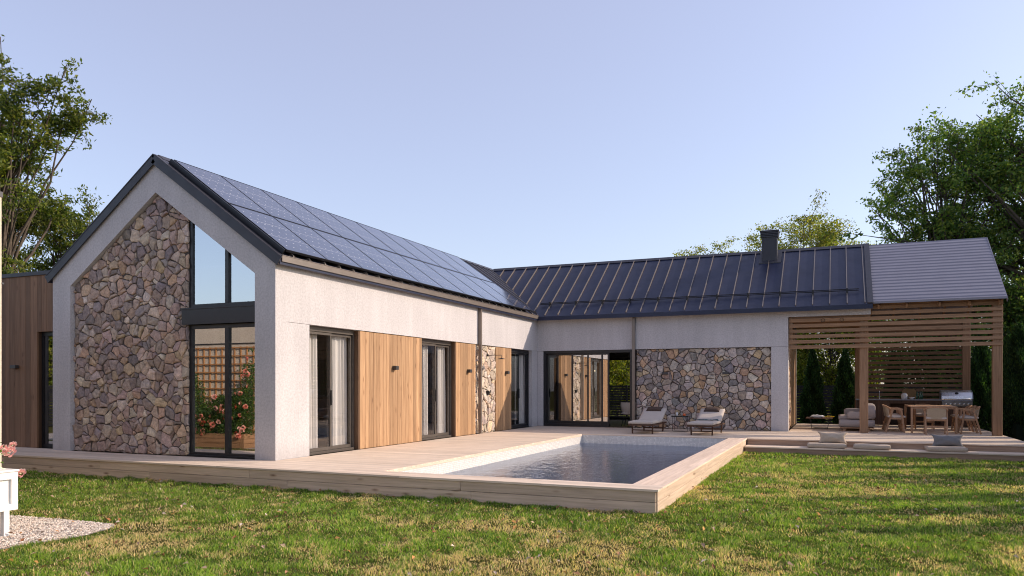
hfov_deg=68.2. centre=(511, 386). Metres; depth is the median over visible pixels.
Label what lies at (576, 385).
sliding door
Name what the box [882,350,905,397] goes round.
thuja
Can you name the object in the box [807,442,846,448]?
floor cushion
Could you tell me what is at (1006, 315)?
tree
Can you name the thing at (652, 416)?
sun lounger
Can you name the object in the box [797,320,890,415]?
tree
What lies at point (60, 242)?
tree
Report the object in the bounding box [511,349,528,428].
sliding door
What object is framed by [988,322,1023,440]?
thuja
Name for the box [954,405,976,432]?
dining chair
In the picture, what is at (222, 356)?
window
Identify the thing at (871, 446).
floor cushion
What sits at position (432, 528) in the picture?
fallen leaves
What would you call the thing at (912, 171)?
tree
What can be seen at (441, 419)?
curtain
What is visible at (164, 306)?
house
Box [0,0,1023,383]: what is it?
sky
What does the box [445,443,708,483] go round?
water
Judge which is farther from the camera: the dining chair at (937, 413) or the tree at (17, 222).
the tree at (17, 222)
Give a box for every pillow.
[818,432,847,443]
[931,434,963,446]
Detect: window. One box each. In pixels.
[42,332,52,447]
[187,323,254,458]
[190,221,254,307]
[610,358,629,418]
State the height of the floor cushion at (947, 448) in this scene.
0.128 m
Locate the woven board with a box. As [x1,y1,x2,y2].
[902,389,915,398]
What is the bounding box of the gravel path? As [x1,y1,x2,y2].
[0,515,113,548]
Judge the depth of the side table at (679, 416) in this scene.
22.03 m
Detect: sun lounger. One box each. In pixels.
[628,407,666,433]
[687,407,724,435]
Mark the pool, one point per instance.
(448, 467)
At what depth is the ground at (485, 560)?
8.58 m
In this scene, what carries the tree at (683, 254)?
on the ground at (485, 560)
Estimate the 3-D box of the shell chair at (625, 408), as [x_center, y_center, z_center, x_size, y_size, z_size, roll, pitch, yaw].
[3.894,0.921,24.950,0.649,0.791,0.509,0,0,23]
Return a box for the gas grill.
[939,390,972,406]
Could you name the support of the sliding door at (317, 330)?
in the house
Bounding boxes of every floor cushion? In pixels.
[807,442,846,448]
[853,443,890,449]
[924,446,967,451]
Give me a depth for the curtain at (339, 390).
15.72 m
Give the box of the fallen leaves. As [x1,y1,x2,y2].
[5,452,1023,575]
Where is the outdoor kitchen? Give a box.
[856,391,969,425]
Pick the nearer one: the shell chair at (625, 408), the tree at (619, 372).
the shell chair at (625, 408)
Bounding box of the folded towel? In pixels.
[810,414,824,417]
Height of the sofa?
0.809 m
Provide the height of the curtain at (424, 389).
2.330 m
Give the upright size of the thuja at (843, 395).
3.127 m
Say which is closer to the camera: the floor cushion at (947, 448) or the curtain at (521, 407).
the floor cushion at (947, 448)
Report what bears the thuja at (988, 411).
on the ground at (485, 560)
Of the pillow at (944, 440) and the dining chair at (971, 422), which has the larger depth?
the dining chair at (971, 422)
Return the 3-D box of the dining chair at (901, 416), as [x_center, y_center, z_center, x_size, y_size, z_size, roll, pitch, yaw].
[11.106,0.941,21.940,0.532,0.782,0.580,0,0,23]
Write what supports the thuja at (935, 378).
on the ground at (485, 560)
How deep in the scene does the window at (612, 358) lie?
29.52 m
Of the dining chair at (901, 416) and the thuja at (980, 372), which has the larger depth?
the thuja at (980, 372)
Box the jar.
[901,393,907,398]
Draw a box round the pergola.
[789,237,1007,435]
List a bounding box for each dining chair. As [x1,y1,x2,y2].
[881,404,899,429]
[883,405,901,430]
[884,405,905,432]
[913,404,934,428]
[923,407,947,434]
[950,405,972,431]
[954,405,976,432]
[958,406,981,433]
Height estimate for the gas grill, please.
0.545 m
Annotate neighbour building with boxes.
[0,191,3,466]
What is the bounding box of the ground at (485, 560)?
[0,400,1023,575]
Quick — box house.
[2,154,872,460]
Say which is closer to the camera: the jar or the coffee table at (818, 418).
the coffee table at (818, 418)
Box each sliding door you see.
[309,326,353,454]
[422,339,450,440]
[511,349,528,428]
[543,350,631,427]
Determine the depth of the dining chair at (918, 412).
23.69 m
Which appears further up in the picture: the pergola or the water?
the pergola
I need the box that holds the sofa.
[838,403,875,431]
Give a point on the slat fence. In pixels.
(827, 403)
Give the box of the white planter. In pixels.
[0,468,18,536]
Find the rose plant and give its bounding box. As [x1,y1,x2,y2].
[0,441,25,476]
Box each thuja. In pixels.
[798,349,827,423]
[829,349,854,423]
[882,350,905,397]
[923,350,946,404]
[970,334,991,430]
[983,333,1010,430]
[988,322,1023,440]
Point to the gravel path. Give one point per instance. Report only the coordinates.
(48, 531)
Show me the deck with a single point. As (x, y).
(368, 470)
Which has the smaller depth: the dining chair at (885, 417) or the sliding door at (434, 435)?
the sliding door at (434, 435)
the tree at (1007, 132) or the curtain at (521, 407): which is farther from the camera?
the tree at (1007, 132)
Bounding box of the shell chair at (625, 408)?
[620,402,636,426]
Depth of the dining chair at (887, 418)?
22.61 m
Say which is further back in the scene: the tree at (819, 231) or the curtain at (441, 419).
the tree at (819, 231)
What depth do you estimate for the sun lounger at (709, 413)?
21.48 m
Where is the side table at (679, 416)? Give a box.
[671,416,690,431]
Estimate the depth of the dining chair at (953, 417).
22.58 m
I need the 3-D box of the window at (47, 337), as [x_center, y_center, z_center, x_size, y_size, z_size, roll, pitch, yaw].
[-9.825,0.076,16.256,0.770,2.500,0.060,0,0,23]
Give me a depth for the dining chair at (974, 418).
21.02 m
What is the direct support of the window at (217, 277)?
in the house
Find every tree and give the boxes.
[0,35,112,273]
[19,184,108,271]
[610,360,629,415]
[672,249,713,256]
[690,189,881,415]
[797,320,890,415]
[822,71,1023,328]
[853,287,1023,396]
[856,112,1023,354]
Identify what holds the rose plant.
in the white planter
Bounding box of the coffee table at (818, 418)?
[806,417,832,428]
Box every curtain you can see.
[309,334,317,448]
[331,336,346,445]
[422,345,427,434]
[437,347,445,432]
[515,354,523,423]
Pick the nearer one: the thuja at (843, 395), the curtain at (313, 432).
the curtain at (313, 432)
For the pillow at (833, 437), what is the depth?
18.33 m
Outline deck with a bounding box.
[2,423,1023,512]
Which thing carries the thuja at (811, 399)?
on the ground at (485, 560)
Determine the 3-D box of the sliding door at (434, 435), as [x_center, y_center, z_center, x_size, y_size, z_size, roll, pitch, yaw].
[-1.971,0.080,19.173,0.110,2.493,1.720,0,0,23]
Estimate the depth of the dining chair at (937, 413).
20.63 m
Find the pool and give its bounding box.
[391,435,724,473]
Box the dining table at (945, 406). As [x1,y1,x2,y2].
[904,404,957,433]
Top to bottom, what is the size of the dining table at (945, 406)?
0.764 m
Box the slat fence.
[610,385,961,425]

